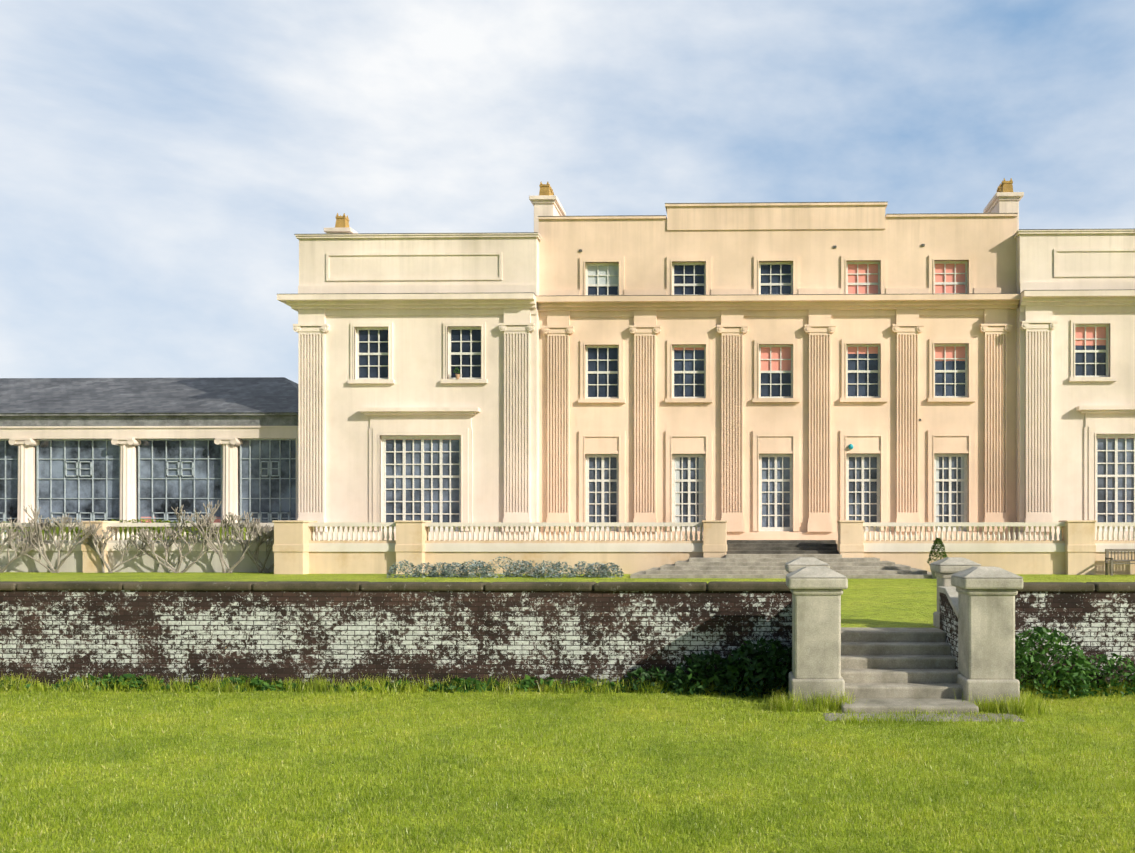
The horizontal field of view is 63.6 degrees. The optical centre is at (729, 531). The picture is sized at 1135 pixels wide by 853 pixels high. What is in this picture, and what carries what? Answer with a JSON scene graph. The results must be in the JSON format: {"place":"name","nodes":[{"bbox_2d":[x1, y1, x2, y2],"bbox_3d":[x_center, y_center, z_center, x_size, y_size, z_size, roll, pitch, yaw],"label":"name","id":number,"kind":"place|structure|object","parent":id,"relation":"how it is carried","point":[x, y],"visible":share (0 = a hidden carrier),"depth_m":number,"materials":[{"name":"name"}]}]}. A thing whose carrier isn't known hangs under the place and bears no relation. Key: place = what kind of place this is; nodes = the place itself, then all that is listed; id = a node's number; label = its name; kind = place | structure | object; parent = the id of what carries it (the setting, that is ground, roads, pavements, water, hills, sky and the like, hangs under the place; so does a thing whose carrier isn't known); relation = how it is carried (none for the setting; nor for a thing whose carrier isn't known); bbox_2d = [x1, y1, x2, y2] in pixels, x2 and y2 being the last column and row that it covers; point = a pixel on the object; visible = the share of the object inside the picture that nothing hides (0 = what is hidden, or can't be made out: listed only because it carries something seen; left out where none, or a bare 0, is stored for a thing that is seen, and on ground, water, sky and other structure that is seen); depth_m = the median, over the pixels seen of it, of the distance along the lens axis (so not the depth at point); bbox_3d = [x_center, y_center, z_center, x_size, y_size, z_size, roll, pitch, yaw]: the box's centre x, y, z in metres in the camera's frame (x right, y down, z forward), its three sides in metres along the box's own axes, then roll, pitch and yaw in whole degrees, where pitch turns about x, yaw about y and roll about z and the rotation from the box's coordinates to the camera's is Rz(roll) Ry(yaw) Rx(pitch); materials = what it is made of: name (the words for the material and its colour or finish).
{"place":"outdoors","nodes":[
{"label":"outdoors","id":0,"kind":"place"},
{"bbox_2d":[141,517,220,522],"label":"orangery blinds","id":1,"kind":"object","parent":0,"point":[217,521],"visible":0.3,"depth_m":39.93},
{"bbox_2d":[0,572,1134,852],"bbox_3d":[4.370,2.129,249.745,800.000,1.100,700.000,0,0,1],"label":"lawn ground","id":2,"kind":"structure","parent":0,"point":[888,602],"depth_m":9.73,"materials":[{"name":"green plant"}]},
{"bbox_2d":[0,539,273,571],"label":"terrace wall","id":3,"kind":"structure","parent":2,"relation":"on","point":[208,561],"depth_m":34.81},
{"bbox_2d":[0,500,273,572],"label":"bare shrubs","id":4,"kind":"object","parent":2,"relation":"on","point":[260,531],"visible":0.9,"depth_m":34.29,"materials":[{"name":"brown plant"}]},
{"bbox_2d":[0,673,632,693],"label":"wall weeds","id":5,"kind":"object","parent":2,"relation":"on","point":[527,680],"depth_m":13.94,"materials":[{"name":"green plant"}]},
{"bbox_2d":[387,556,623,577],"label":"lavender mounds","id":6,"kind":"object","parent":2,"relation":"on","point":[550,571],"visible":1,"depth_m":31.05,"materials":[{"name":"green plant"}]},
{"bbox_2d":[0,671,1133,726],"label":"long grass tufts","id":7,"kind":"object","parent":2,"relation":"on","point":[1027,704],"visible":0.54,"depth_m":13.75,"materials":[{"name":"green plant"}]},
{"bbox_2d":[0,589,1134,689],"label":"brick retaining wall","id":8,"kind":"structure","parent":2,"relation":"on","point":[52,636],"depth_m":14.18,"materials":[{"name":"white brick"}]},
{"bbox_2d":[0,581,1134,591],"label":"wall coping","id":9,"kind":"object","parent":8,"relation":"on","point":[465,586],"depth_m":14.16,"materials":[{"name":"stone"}]},
{"bbox_2d":[938,586,958,618],"bbox_3d":[2.505,1.091,13.889,2.600,0.405,1.400,0,0,1],"label":"stair coping","id":10,"kind":"object","parent":8,"relation":"on","point":[950,592],"visible":0.21,"depth_m":13.82,"materials":[{"name":"stone"}]},
{"bbox_2d":[81,520,1096,574],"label":"terrace piers","id":11,"kind":"structure","parent":2,"relation":"on","point":[292,538],"depth_m":33.23,"materials":[{"name":"beige stone"}]},
{"bbox_2d":[618,636,791,697],"bbox_3d":[-0.252,2.068,13.700,3.046,0.977,0.884,0,0,1],"label":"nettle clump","id":12,"kind":"object","parent":2,"relation":"on","point":[727,669],"visible":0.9,"depth_m":13.61,"materials":[{"name":"green plant"}]},
{"bbox_2d":[309,540,1134,573],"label":"terrace","id":13,"kind":"structure","parent":2,"relation":"on","point":[626,562],"depth_m":33.47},
{"bbox_2d":[0,519,250,539],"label":"balustrade","id":14,"kind":"object","parent":13,"relation":"on","point":[134,529],"visible":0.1,"depth_m":36.15,"materials":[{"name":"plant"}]},
{"bbox_2d":[0,426,297,538],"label":"colonnade","id":15,"kind":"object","parent":13,"relation":"on","point":[24,439],"visible":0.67,"depth_m":39.64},
{"bbox_2d":[0,440,295,536],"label":"conservatory windows","id":16,"kind":"structure","parent":15,"relation":"in","point":[187,485],"depth_m":39.99,"materials":[{"name":"glass"}]},
{"bbox_2d":[0,439,295,537],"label":"window glazing bars","id":17,"kind":"object","parent":15,"relation":"in","point":[78,468],"visible":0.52,"depth_m":39.92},
{"bbox_2d":[0,377,297,412],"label":"slate roof","id":18,"kind":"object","parent":15,"relation":"on","point":[166,395],"visible":0.38,"depth_m":41.64,"materials":[{"name":"grey stone"}]},
{"bbox_2d":[0,413,297,425],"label":"orangery frieze","id":19,"kind":"object","parent":15,"relation":"attached to","point":[148,419],"depth_m":39.56,"materials":[{"name":"beige stone"}]},
{"bbox_2d":[0,522,1134,551],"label":"balustrade","id":20,"kind":"object","parent":13,"relation":"on","point":[667,547],"visible":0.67,"depth_m":33.49,"materials":[{"name":"stone"}]},
{"bbox_2d":[299,234,1134,539],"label":"house wing walls","id":21,"kind":"structure","parent":13,"relation":"on","point":[417,358],"depth_m":37.99,"materials":[{"name":"beige paint"}]},
{"bbox_2d":[277,229,1134,539],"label":"facade trim","id":22,"kind":"structure","parent":21,"relation":"attached to","point":[517,307],"depth_m":37.81,"materials":[{"name":"beige stone"}]},
{"bbox_2d":[294,202,1134,420],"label":"lead flashing and vents","id":23,"kind":"object","parent":21,"relation":"attached to","point":[922,245],"visible":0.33,"depth_m":37.79,"materials":[{"name":"grey metal"}]},
{"bbox_2d":[357,261,1134,530],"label":"white window frames","id":24,"kind":"structure","parent":21,"relation":"attached to","point":[602,480],"depth_m":38.32,"materials":[{"name":"white wood"}]},
{"bbox_2d":[359,265,1105,396],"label":"window glass panes","id":25,"kind":"object","parent":24,"relation":"in","point":[699,366],"visible":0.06,"depth_m":38.41,"materials":[{"name":"glass"}]},
{"bbox_2d":[396,264,1105,439],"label":"window blinds","id":26,"kind":"object","parent":24,"relation":"attached to","point":[939,351],"visible":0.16,"depth_m":38.39,"materials":[{"name":"pink"}]},
{"bbox_2d":[386,438,1133,526],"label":"ground floor window","id":27,"kind":"structure","parent":24,"relation":"attached to","point":[1101,470],"depth_m":38.28,"materials":[{"name":"white wood"}]},
{"bbox_2d":[588,266,963,526],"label":"window shutters","id":28,"kind":"object","parent":24,"relation":"attached to","point":[602,270],"visible":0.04,"depth_m":38.55,"materials":[{"name":"grey wood"}]},
{"bbox_2d":[539,205,1016,531],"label":"house walls","id":29,"kind":"structure","parent":13,"relation":"on","point":[732,241],"depth_m":38.24,"materials":[{"name":"beige paint"}]},
{"bbox_2d":[324,192,1023,233],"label":"chimney stacks","id":30,"kind":"object","parent":29,"relation":"on","point":[999,202],"visible":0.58,"depth_m":39.38,"materials":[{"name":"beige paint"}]},
{"bbox_2d":[335,178,1012,227],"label":"chimney pots","id":31,"kind":"object","parent":30,"relation":"on","point":[547,189],"visible":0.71,"depth_m":39.57,"materials":[{"name":"orange ceramic"}]},
{"bbox_2d":[536,202,1020,539],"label":"house trim","id":32,"kind":"structure","parent":29,"relation":"attached to","point":[906,307],"depth_m":38.13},
{"bbox_2d":[630,554,931,578],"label":"terrace steps","id":33,"kind":"structure","parent":2,"relation":"on","point":[751,566],"depth_m":31.20,"materials":[{"name":"stone"}]},
{"bbox_2d":[726,540,838,553],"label":"terrace steps","id":34,"kind":"structure","parent":2,"relation":"on","point":[781,546],"depth_m":33.99,"materials":[{"name":"stone"}]},
{"bbox_2d":[785,557,1023,706],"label":"gate pillars","id":35,"kind":"structure","parent":2,"relation":"on","point":[986,632],"depth_m":12.63,"materials":[{"name":"stone"}]},
{"bbox_2d":[823,627,1023,721],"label":"stairs","id":36,"kind":"structure","parent":2,"relation":"on","point":[896,669],"depth_m":13.13,"materials":[{"name":"stone"}]},
{"bbox_2d":[929,564,936,578],"bbox_3d":[7.047,1.329,30.158,0.600,0.500,0.600,0,0,1],"label":"topiary pot","id":37,"kind":"object","parent":2,"relation":"on","point":[933,575],"visible":0.21,"depth_m":30.05,"materials":[{"name":"stone"}]},
{"bbox_2d":[927,537,946,563],"bbox_3d":[7.063,0.634,30.159,0.758,0.917,0.774,0,0,1],"label":"topiary cone","id":38,"kind":"object","parent":37,"relation":"on","point":[938,542],"visible":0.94,"depth_m":30.07,"materials":[{"name":"green plant"}]},
{"bbox_2d":[1015,626,1134,698],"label":"bush","id":39,"kind":"object","parent":2,"relation":"on","point":[1083,668],"visible":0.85,"depth_m":13.44,"materials":[{"name":"green plant"}]},
{"bbox_2d":[1105,549,1134,575],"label":"garden bench","id":40,"kind":"object","parent":2,"relation":"on","point":[1111,560],"visible":1,"depth_m":32.65,"materials":[{"name":"brown wood"}]},
{"bbox_2d":[0,0,1134,383],"label":"sky","id":41,"kind":"structure","parent":0,"point":[162,162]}
]}

